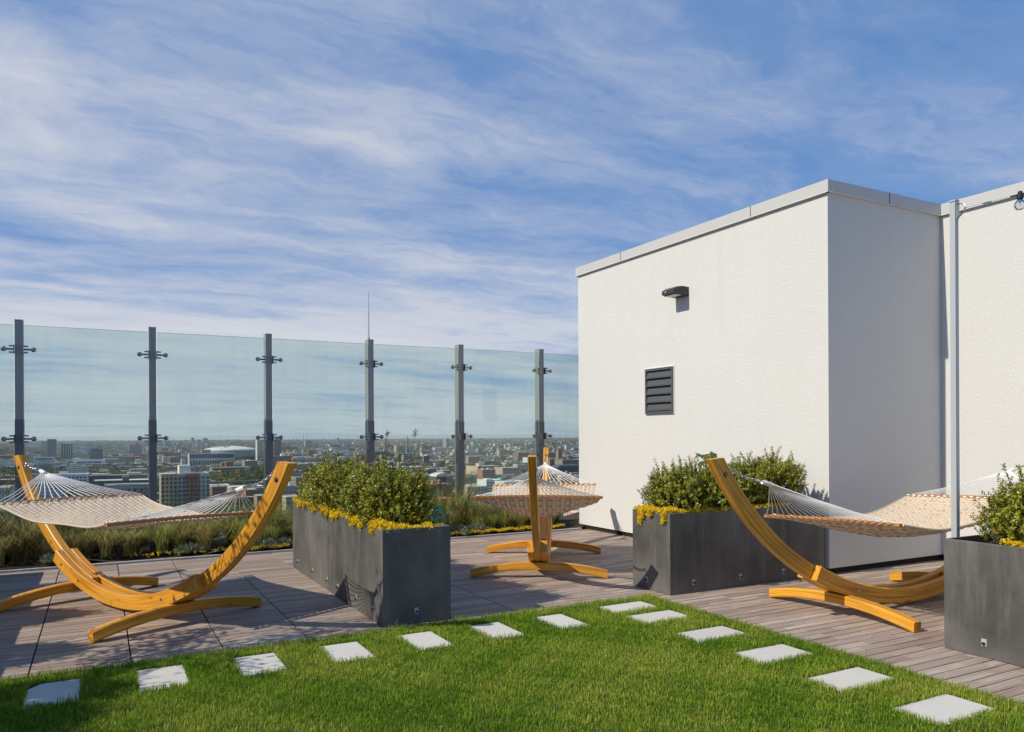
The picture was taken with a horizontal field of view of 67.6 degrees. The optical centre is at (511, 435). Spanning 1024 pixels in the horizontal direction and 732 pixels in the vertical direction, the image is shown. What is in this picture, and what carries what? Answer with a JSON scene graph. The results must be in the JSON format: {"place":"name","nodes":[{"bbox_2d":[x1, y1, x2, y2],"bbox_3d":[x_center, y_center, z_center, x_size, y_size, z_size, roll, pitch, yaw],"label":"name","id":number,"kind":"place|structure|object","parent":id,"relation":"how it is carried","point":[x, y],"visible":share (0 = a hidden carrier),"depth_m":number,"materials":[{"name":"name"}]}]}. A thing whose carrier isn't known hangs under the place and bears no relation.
{"place":"outdoors","nodes":[
{"label":"outdoors","id":0,"kind":"place"},
{"bbox_2d":[2,520,65,561],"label":"ornamental grass","id":1,"kind":"object","parent":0,"point":[28,555],"depth_m":9.39,"materials":[{"name":"green plant"}]},
{"bbox_2d":[33,457,54,471],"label":"building","id":2,"kind":"structure","parent":0,"point":[43,463],"depth_m":1437.62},
{"bbox_2d":[35,481,66,501],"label":"city building","id":3,"kind":"structure","parent":0,"point":[55,495],"depth_m":712.73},
{"bbox_2d":[46,472,88,489],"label":"building","id":4,"kind":"structure","parent":0,"point":[82,477],"depth_m":827.79,"materials":[{"name":"white glass"}]},
{"bbox_2d":[61,442,73,459],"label":"building","id":5,"kind":"structure","parent":0,"point":[67,451],"depth_m":2057.15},
{"bbox_2d":[61,531,90,551],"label":"ornamental grass","id":6,"kind":"object","parent":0,"point":[78,545],"depth_m":9.53,"materials":[{"name":"green plant"}]},
{"bbox_2d":[67,465,87,472],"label":"city building","id":7,"kind":"structure","parent":0,"point":[82,469],"depth_m":1174.87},
{"bbox_2d":[73,458,104,463],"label":"building","id":8,"kind":"structure","parent":0,"point":[85,461],"depth_m":1583.80,"materials":[{"name":"grey concrete"}]},
{"bbox_2d":[90,448,102,458],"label":"building","id":9,"kind":"structure","parent":0,"point":[96,453],"depth_m":1856.43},
{"bbox_2d":[75,529,131,557],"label":"ornamental grass","id":10,"kind":"object","parent":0,"point":[104,542],"depth_m":9.64,"materials":[{"name":"green plant"}]},
{"bbox_2d":[89,472,146,486],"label":"building","id":11,"kind":"structure","parent":0,"point":[93,476],"depth_m":920.24,"materials":[{"name":"white concrete"}]},
{"bbox_2d":[166,521,213,544],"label":"ornamental grass","id":12,"kind":"object","parent":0,"point":[191,540],"depth_m":10.20,"materials":[{"name":"green plant"}]},
{"bbox_2d":[180,520,230,551],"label":"ornamental grass","id":13,"kind":"object","parent":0,"point":[206,537],"depth_m":10.12,"materials":[{"name":"green plant"}]},
{"bbox_2d":[176,506,239,548],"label":"ornamental grass","id":14,"kind":"object","parent":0,"point":[211,523],"depth_m":10.31,"materials":[{"name":"green plant"}]},
{"bbox_2d":[188,453,234,467],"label":"building","id":15,"kind":"structure","parent":0,"point":[196,459],"depth_m":1558.59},
{"bbox_2d":[214,511,245,546],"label":"ornamental grass","id":16,"kind":"object","parent":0,"point":[230,542],"depth_m":10.47,"materials":[{"name":"green plant"}]},
{"bbox_2d":[215,521,266,540],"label":"ornamental grass","id":17,"kind":"object","parent":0,"point":[234,533],"depth_m":10.37,"materials":[{"name":"green plant"}]},
{"bbox_2d":[255,440,262,460],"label":"building","id":18,"kind":"structure","parent":0,"point":[259,448],"depth_m":1803.56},
{"bbox_2d":[262,523,289,540],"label":"ornamental grass","id":19,"kind":"object","parent":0,"point":[274,534],"depth_m":10.64,"materials":[{"name":"green plant"}]},
{"bbox_2d":[273,438,280,455],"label":"building","id":20,"kind":"structure","parent":0,"point":[277,448],"depth_m":1854.93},
{"bbox_2d":[0,438,577,541],"bbox_3d":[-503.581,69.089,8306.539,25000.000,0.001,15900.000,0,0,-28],"label":"city ground","id":21,"kind":"structure","parent":0,"point":[520,473],"depth_m":4474.31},
{"bbox_2d":[0,485,14,501],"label":"building","id":22,"kind":"structure","parent":21,"relation":"on","point":[3,487],"depth_m":644.06,"materials":[{"name":"white glass"}]},
{"bbox_2d":[41,439,56,459],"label":"building","id":23,"kind":"structure","parent":21,"relation":"on","point":[48,447],"depth_m":2002.43,"materials":[{"name":"grey glass"}]},
{"bbox_2d":[93,476,148,494],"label":"building","id":24,"kind":"structure","parent":21,"relation":"on","point":[124,479],"depth_m":813.44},
{"bbox_2d":[104,482,148,497],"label":"building","id":25,"kind":"structure","parent":21,"relation":"on","point":[140,487],"depth_m":700.97,"materials":[{"name":"white glass"}]},
{"bbox_2d":[159,465,209,513],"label":"apartment block","id":26,"kind":"structure","parent":21,"relation":"on","point":[184,485],"depth_m":617.80,"materials":[{"name":"white concrete"}]},
{"bbox_2d":[210,484,225,505],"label":"city building","id":27,"kind":"structure","parent":21,"relation":"on","point":[216,489],"depth_m":739.32,"materials":[{"name":"brown brick"}]},
{"bbox_2d":[204,446,255,460],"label":"stadium","id":28,"kind":"object","parent":21,"relation":"on","point":[244,453],"visible":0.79,"depth_m":1872.69},
{"bbox_2d":[210,466,249,471],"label":"building","id":29,"kind":"structure","parent":21,"relation":"on","point":[235,468],"depth_m":1346.13,"materials":[{"name":"white glass"}]},
{"bbox_2d":[273,453,291,469],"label":"building","id":30,"kind":"structure","parent":21,"relation":"on","point":[284,457],"depth_m":1490.26,"materials":[{"name":"beige glass"}]},
{"bbox_2d":[0,437,578,537],"bbox_3d":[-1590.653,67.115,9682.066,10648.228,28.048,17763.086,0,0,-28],"label":"city trees","id":31,"kind":"object","parent":21,"relation":"on","point":[245,474],"visible":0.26,"depth_m":1726.87,"materials":[{"name":"green plant"}]},
{"bbox_2d":[282,495,296,519],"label":"city building","id":32,"kind":"structure","parent":21,"relation":"on","point":[288,499],"depth_m":585.56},
{"bbox_2d":[423,480,452,497],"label":"building","id":33,"kind":"structure","parent":21,"relation":"on","point":[438,487],"depth_m":700.93,"materials":[{"name":"glass"}]},
{"bbox_2d":[429,472,453,483],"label":"building","id":34,"kind":"structure","parent":21,"relation":"on","point":[442,476],"depth_m":895.66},
{"bbox_2d":[548,464,578,472],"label":"building","id":35,"kind":"structure","parent":21,"relation":"on","point":[570,468],"depth_m":1131.51,"materials":[{"name":"grey"}]},
{"bbox_2d":[555,459,578,464],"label":"building","id":36,"kind":"structure","parent":21,"relation":"on","point":[565,461],"depth_m":1330.63,"materials":[{"name":"grey glass"}]},
{"bbox_3d":[2.193,34.109,1.517,23.000,64.900,24.750,0,0,-28],"label":"tower block","id":37,"kind":"object","parent":21,"relation":"on","visible":0},
{"bbox_2d":[2,527,581,672],"bbox_3d":[2.042,1.632,1.495,23.000,0.055,24.700,0,0,-28],"label":"roof base","id":38,"kind":"object","parent":37,"relation":"on","point":[222,552],"depth_m":10.03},
{"bbox_2d":[0,528,581,572],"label":"bed kerb","id":39,"kind":"structure","parent":38,"relation":"on","point":[190,557],"depth_m":9.88,"materials":[{"name":"grey concrete"}]},
{"bbox_2d":[0,512,584,569],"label":"bed soil","id":40,"kind":"structure","parent":38,"relation":"on","point":[572,520],"depth_m":10.23,"materials":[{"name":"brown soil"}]},
{"bbox_2d":[0,531,26,565],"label":"ornamental grass","id":41,"kind":"object","parent":40,"relation":"on","point":[3,550],"depth_m":9.08,"materials":[{"name":"green plant"}]},
{"bbox_2d":[0,525,45,563],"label":"ornamental grass","id":42,"kind":"object","parent":40,"relation":"on","point":[17,553],"depth_m":9.22,"materials":[{"name":"green plant"}]},
{"bbox_2d":[29,534,64,562],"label":"ornamental grass","id":43,"kind":"object","parent":40,"relation":"on","point":[46,549],"depth_m":9.30,"materials":[{"name":"green plant"}]},
{"bbox_2d":[71,528,111,556],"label":"ornamental grass","id":44,"kind":"object","parent":40,"relation":"on","point":[90,552],"depth_m":9.69,"materials":[{"name":"green plant"}]},
{"bbox_2d":[107,527,144,555],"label":"ornamental grass","id":45,"kind":"object","parent":40,"relation":"on","point":[124,548],"depth_m":9.77,"materials":[{"name":"green plant"}]},
{"bbox_2d":[115,529,150,553],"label":"ornamental grass","id":46,"kind":"object","parent":40,"relation":"on","point":[136,545],"depth_m":9.96,"materials":[{"name":"green plant"}]},
{"bbox_2d":[143,523,179,553],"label":"ornamental grass","id":47,"kind":"object","parent":40,"relation":"on","point":[162,541],"depth_m":9.95,"materials":[{"name":"green plant"}]},
{"bbox_2d":[169,525,194,552],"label":"ornamental grass","id":48,"kind":"object","parent":40,"relation":"on","point":[176,541],"depth_m":10.06,"materials":[{"name":"green plant"}]},
{"bbox_2d":[173,542,203,554],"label":"silver plant","id":49,"kind":"object","parent":40,"relation":"on","point":[189,547],"visible":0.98,"depth_m":9.97,"materials":[{"name":"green plant"}]},
{"bbox_2d":[130,542,289,557],"bbox_3d":[-3.940,1.512,10.106,1.977,0.088,0.223,0,0,-28],"label":"yellow sedum","id":50,"kind":"object","parent":40,"relation":"on","point":[255,547],"visible":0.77,"depth_m":10.28,"materials":[{"name":"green plant"}]},
{"bbox_2d":[253,537,277,548],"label":"silver plant","id":51,"kind":"object","parent":40,"relation":"on","point":[269,541],"visible":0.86,"depth_m":10.40,"materials":[{"name":"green plant"}]},
{"bbox_2d":[245,501,291,536],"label":"ornamental grass","id":52,"kind":"object","parent":40,"relation":"on","point":[272,522],"depth_m":10.81,"materials":[{"name":"green plant"}]},
{"bbox_2d":[0,319,566,552],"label":"glass railing","id":53,"kind":"object","parent":40,"relation":"on","point":[370,436],"visible":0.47,"depth_m":11.09,"materials":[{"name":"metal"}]},
{"bbox_2d":[277,518,292,537],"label":"ornamental grass","id":54,"kind":"object","parent":40,"relation":"on","point":[284,530],"depth_m":11.18,"materials":[{"name":"green plant"}]},
{"bbox_2d":[428,505,451,523],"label":"plant","id":55,"kind":"object","parent":40,"relation":"on","point":[443,516],"visible":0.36,"depth_m":11.60,"materials":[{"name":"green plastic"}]},
{"bbox_2d":[431,477,462,514],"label":"ornamental grass","id":56,"kind":"object","parent":40,"relation":"on","point":[441,503],"depth_m":12.00,"materials":[{"name":"green plant"}]},
{"bbox_2d":[430,472,474,524],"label":"ornamental grass","id":57,"kind":"object","parent":40,"relation":"on","point":[457,505],"depth_m":12.20,"materials":[{"name":"green plant"}]},
{"bbox_2d":[450,522,469,535],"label":"silver plant","id":58,"kind":"object","parent":40,"relation":"on","point":[453,528],"visible":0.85,"depth_m":11.75,"materials":[{"name":"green plant"}]},
{"bbox_2d":[439,467,497,527],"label":"ornamental grass","id":59,"kind":"object","parent":40,"relation":"on","point":[468,496],"depth_m":12.39,"materials":[{"name":"green plant"}]},
{"bbox_2d":[454,506,494,526],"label":"ornamental grass","id":60,"kind":"object","parent":40,"relation":"on","point":[469,516],"depth_m":12.26,"materials":[{"name":"green plant"}]},
{"bbox_2d":[489,508,516,526],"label":"ornamental grass","id":61,"kind":"object","parent":40,"relation":"on","point":[505,515],"depth_m":12.49,"materials":[{"name":"green plant"}]},
{"bbox_2d":[450,523,564,535],"bbox_3d":[-0.598,1.496,11.917,3.294,0.103,0.239,0,0,-28],"label":"yellow sedum","id":62,"kind":"object","parent":40,"relation":"on","point":[507,528],"visible":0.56,"depth_m":12.10,"materials":[{"name":"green plant"}]},
{"bbox_2d":[0,529,1023,705],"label":"deck boards","id":63,"kind":"object","parent":38,"relation":"on","point":[295,602],"visible":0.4,"depth_m":6.85,"materials":[{"name":"brown wood"}]},
{"bbox_2d":[0,455,295,642],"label":"hammock stand","id":64,"kind":"object","parent":63,"relation":"on","point":[77,568],"visible":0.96,"depth_m":6.60,"materials":[{"name":"brown wood"}]},
{"bbox_2d":[0,463,273,529],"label":"hammock","id":65,"kind":"object","parent":64,"relation":"hanging from","point":[120,511],"visible":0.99,"depth_m":7.11,"materials":[{"name":"beige fabric"}]},
{"bbox_2d":[293,500,450,626],"bbox_3d":[-1.579,1.176,7.854,0.623,0.796,3.325,0,0,-28],"label":"planter","id":66,"kind":"object","parent":63,"relation":"on","point":[382,577],"visible":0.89,"depth_m":6.53,"materials":[{"name":"grey concrete"}]},
{"bbox_2d":[294,455,346,500],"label":"boxwood shrub","id":67,"kind":"object","parent":66,"relation":"on","point":[304,479],"visible":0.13,"depth_m":8.83,"materials":[{"name":"green plant"}]},
{"bbox_2d":[300,449,360,510],"bbox_3d":[-1.833,0.516,8.466,0.916,0.720,0.860,0,0,7],"label":"boxwood shrub","id":68,"kind":"object","parent":66,"relation":"on","point":[321,474],"visible":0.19,"depth_m":8.29,"materials":[{"name":"green plant"}]},
{"bbox_2d":[313,455,378,518],"bbox_3d":[-1.597,0.532,7.878,0.799,0.684,0.842,0,0,37],"label":"boxwood shrub","id":69,"kind":"object","parent":66,"relation":"on","point":[335,478],"visible":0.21,"depth_m":7.76,"materials":[{"name":"green plant"}]},
{"bbox_2d":[292,496,443,534],"bbox_3d":[-1.604,0.772,7.860,0.658,0.149,3.365,0,0,-28],"label":"yellow sedum","id":70,"kind":"object","parent":66,"relation":"on","point":[380,523],"visible":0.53,"depth_m":6.81,"materials":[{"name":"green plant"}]},
{"bbox_2d":[331,455,407,518],"bbox_3d":[-1.347,0.529,7.376,0.820,0.686,0.872,0,0,-28],"label":"boxwood shrub","id":71,"kind":"object","parent":66,"relation":"on","point":[352,493],"visible":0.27,"depth_m":7.21,"materials":[{"name":"green plant"}]},
{"bbox_2d":[350,458,441,525],"bbox_3d":[-1.047,0.535,6.864,0.783,0.671,0.826,0,0,-28],"label":"boxwood shrub","id":72,"kind":"object","parent":66,"relation":"on","point":[385,501],"visible":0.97,"depth_m":6.68,"materials":[{"name":"green plant"}]},
{"bbox_2d":[470,447,607,578],"bbox_3d":[0.353,0.876,9.295,1.508,1.384,4.656,0,0,4],"label":"hammock stand","id":73,"kind":"object","parent":63,"relation":"on","point":[540,544],"visible":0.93,"depth_m":8.39,"materials":[{"name":"brown wood"}]},
{"bbox_2d":[473,453,602,517],"bbox_3d":[0.353,0.630,9.300,1.400,0.736,4.236,0,0,4],"label":"hammock","id":74,"kind":"object","parent":73,"relation":"hanging from","point":[555,499],"visible":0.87,"depth_m":8.59,"materials":[{"name":"beige fabric"}]},
{"bbox_2d":[633,501,823,594],"bbox_3d":[2.350,1.156,8.202,2.200,0.796,0.608,0,0,-28],"label":"planter","id":75,"kind":"object","parent":63,"relation":"on","point":[680,553],"visible":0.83,"depth_m":7.77,"materials":[{"name":"dark grey fibre cement"},{"name":"soil"}]},
{"bbox_2d":[636,455,715,514],"bbox_3d":[1.700,0.528,7.849,0.809,0.657,0.768,0,0,-1],"label":"boxwood shrub","id":76,"kind":"object","parent":75,"relation":"on","point":[665,490],"visible":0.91,"depth_m":7.73,"materials":[{"name":"green plant"}]},
{"bbox_2d":[675,454,743,513],"bbox_3d":[2.116,0.528,8.060,0.778,0.652,0.828,0,0,-32],"label":"boxwood shrub","id":77,"kind":"object","parent":75,"relation":"on","point":[718,495],"visible":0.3,"depth_m":7.84,"materials":[{"name":"green plant"}]},
{"bbox_2d":[633,501,809,525],"bbox_3d":[2.318,0.801,8.180,2.201,0.232,0.618,0,0,-28],"label":"yellow sedum","id":78,"kind":"object","parent":75,"relation":"on","point":[649,509],"visible":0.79,"depth_m":7.72,"materials":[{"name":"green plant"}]},
{"bbox_2d":[727,451,778,504],"bbox_3d":[2.528,0.508,8.277,0.687,0.686,0.705,0,0,22],"label":"boxwood shrub","id":79,"kind":"object","parent":75,"relation":"on","point":[746,470],"visible":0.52,"depth_m":8.11,"materials":[{"name":"green plant"}]},
{"bbox_2d":[744,446,808,504],"bbox_3d":[2.888,0.482,8.472,0.758,0.738,0.738,0,0,-28],"label":"boxwood shrub","id":80,"kind":"object","parent":75,"relation":"on","point":[786,471],"visible":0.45,"depth_m":8.30,"materials":[{"name":"green plant"}]},
{"bbox_2d":[705,457,999,632],"bbox_3d":[3.615,0.860,7.083,4.656,1.384,1.508,0,0,-27],"label":"hammock stand","id":81,"kind":"object","parent":63,"relation":"on","point":[916,586],"visible":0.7,"depth_m":6.48,"materials":[{"name":"brown wood"}]},
{"bbox_2d":[729,465,1023,536],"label":"hammock","id":82,"kind":"object","parent":81,"relation":"hanging from","point":[915,514],"visible":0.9,"depth_m":7.13,"materials":[{"name":"beige fabric"}]},
{"bbox_2d":[948,199,965,537],"bbox_3d":[3.338,-0.103,5.711,0.052,3.312,0.120,0,0,-28],"label":"light pole","id":83,"kind":"object","parent":63,"relation":"on","point":[955,215],"visible":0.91,"depth_m":5.73,"materials":[{"name":"silver metal"}]},
{"bbox_2d":[966,191,1023,210],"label":"string light","id":84,"kind":"object","parent":83,"relation":"hanging from","point":[1019,196],"visible":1,"depth_m":5.30,"materials":[{"name":"plastic"}]},
{"bbox_2d":[944,533,1023,666],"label":"planter","id":85,"kind":"object","parent":63,"relation":"on","point":[983,598],"visible":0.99,"depth_m":5.34,"materials":[{"name":"dark grey metal"},{"name":"soil"}]},
{"bbox_2d":[970,463,1023,544],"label":"boxwood shrub","id":86,"kind":"object","parent":85,"relation":"on","point":[1006,514],"visible":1,"depth_m":5.42,"materials":[{"name":"green plant"}]},
{"bbox_2d":[999,538,1023,548],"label":"yellow sedum","id":87,"kind":"object","parent":85,"relation":"on","point":[1008,542],"visible":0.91,"depth_m":5.19,"materials":[{"name":"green plant"}]},
{"bbox_2d":[0,592,1023,731],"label":"lawn ground","id":88,"kind":"structure","parent":38,"relation":"on","point":[530,717],"depth_m":4.56,"materials":[{"name":"green plant"}]},
{"bbox_2d":[22,679,80,708],"bbox_3d":[-2.818,1.603,4.702,0.301,0.042,0.481,0,0,-28],"label":"stepping stone","id":89,"kind":"object","parent":88,"relation":"on","point":[48,692],"visible":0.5,"depth_m":4.72,"materials":[{"name":"concrete"}]},
{"bbox_2d":[136,665,187,690],"bbox_3d":[-2.279,1.600,4.996,0.294,0.042,0.487,0,0,-28],"label":"stepping stone","id":90,"kind":"object","parent":88,"relation":"on","point":[154,677],"visible":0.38,"depth_m":5.01,"materials":[{"name":"concrete"}]},
{"bbox_2d":[234,653,286,676],"bbox_3d":[-1.740,1.598,5.279,0.299,0.042,0.473,0,0,-28],"label":"stepping stone","id":91,"kind":"object","parent":88,"relation":"on","point":[258,663],"visible":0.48,"depth_m":5.29,"materials":[{"name":"concrete"}]},
{"bbox_2d":[320,642,372,662],"bbox_3d":[-1.201,1.595,5.570,0.295,0.042,0.473,0,0,-28],"label":"stepping stone","id":92,"kind":"object","parent":88,"relation":"on","point":[343,651],"visible":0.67,"depth_m":5.57,"materials":[{"name":"concrete"}]},
{"bbox_2d":[399,631,451,650],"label":"stepping stone","id":93,"kind":"object","parent":88,"relation":"on","point":[426,639],"visible":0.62,"depth_m":5.88,"materials":[{"name":"concrete"}]},
{"bbox_2d":[468,622,525,639],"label":"stepping stone","id":94,"kind":"object","parent":88,"relation":"on","point":[494,629],"visible":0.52,"depth_m":6.18,"materials":[{"name":"concrete"}]},
{"bbox_2d":[532,614,585,628],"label":"stepping stone","id":95,"kind":"object","parent":88,"relation":"on","point":[560,620],"visible":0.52,"depth_m":6.47,"materials":[{"name":"concrete"}]},
{"bbox_2d":[599,601,653,613],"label":"stepping stone","id":96,"kind":"object","parent":88,"relation":"on","point":[623,606],"visible":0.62,"depth_m":6.98,"materials":[{"name":"concrete"}]},
{"bbox_2d":[625,610,686,621],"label":"stepping stone","id":97,"kind":"object","parent":88,"relation":"on","point":[653,616],"visible":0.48,"depth_m":6.63,"materials":[{"name":"concrete"}]},
{"bbox_2d":[676,626,746,642],"bbox_3d":[1.563,1.581,6.020,0.516,0.042,0.300,0,0,-28],"label":"stepping stone","id":98,"kind":"object","parent":88,"relation":"on","point":[713,632],"visible":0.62,"depth_m":6.03,"materials":[{"name":"concrete"}]},
{"bbox_2d":[737,644,809,664],"bbox_3d":[1.861,1.580,5.469,0.516,0.042,0.307,0,0,-28],"label":"stepping stone","id":99,"kind":"object","parent":88,"relation":"on","point":[776,652],"visible":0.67,"depth_m":5.49,"materials":[{"name":"concrete"}]},
{"bbox_2d":[808,667,892,691],"bbox_3d":[2.167,1.578,4.899,0.518,0.042,0.293,0,0,-28],"label":"stepping stone","id":100,"kind":"object","parent":88,"relation":"on","point":[846,678],"visible":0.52,"depth_m":4.92,"materials":[{"name":"concrete"}]},
{"bbox_2d":[896,694,996,725],"bbox_3d":[2.457,1.577,4.357,0.522,0.042,0.303,0,0,-28],"label":"stepping stone","id":101,"kind":"object","parent":88,"relation":"on","point":[944,707],"visible":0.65,"depth_m":4.37,"materials":[{"name":"concrete"}]},
{"bbox_2d":[575,179,1023,572],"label":"penthouse","id":102,"kind":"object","parent":38,"relation":"on","point":[808,326],"visible":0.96,"depth_m":9.19,"materials":[{"name":"white paint"}]},
{"bbox_2d":[662,286,688,298],"bbox_3d":[2.237,-1.976,10.554,0.284,0.130,0.275,0,0,-28],"label":"wall lamp","id":103,"kind":"object","parent":102,"relation":"attached to","point":[676,292],"visible":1,"depth_m":10.47,"materials":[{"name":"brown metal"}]},
{"bbox_2d":[0,438,578,470],"bbox_3d":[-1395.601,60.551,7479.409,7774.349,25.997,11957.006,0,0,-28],"label":"distant buildings","id":104,"kind":"structure","parent":0,"point":[471,455],"depth_m":2920.34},
{"bbox_2d":[464,502,493,527],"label":"ornamental grass","id":105,"kind":"object","parent":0,"point":[480,509],"depth_m":12.37,"materials":[{"name":"green plant"}]},
{"bbox_2d":[466,463,502,473],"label":"building","id":106,"kind":"structure","parent":0,"point":[471,468],"depth_m":1286.96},
{"bbox_2d":[477,468,494,478],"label":"city building","id":107,"kind":"structure","parent":0,"point":[487,473],"depth_m":1041.26,"materials":[{"name":"beige concrete"}]},
{"bbox_2d":[477,477,504,494],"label":"building","id":108,"kind":"structure","parent":0,"point":[488,482],"depth_m":834.00,"materials":[{"name":"white glass"}]},
{"bbox_2d":[494,467,518,475],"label":"building","id":109,"kind":"structure","parent":0,"point":[506,470],"depth_m":1239.47,"materials":[{"name":"white glass"}]},
{"bbox_2d":[0,0,1023,441],"label":"sky","id":110,"kind":"structure","parent":0,"point":[239,169],"materials":[{"name":"blue"}]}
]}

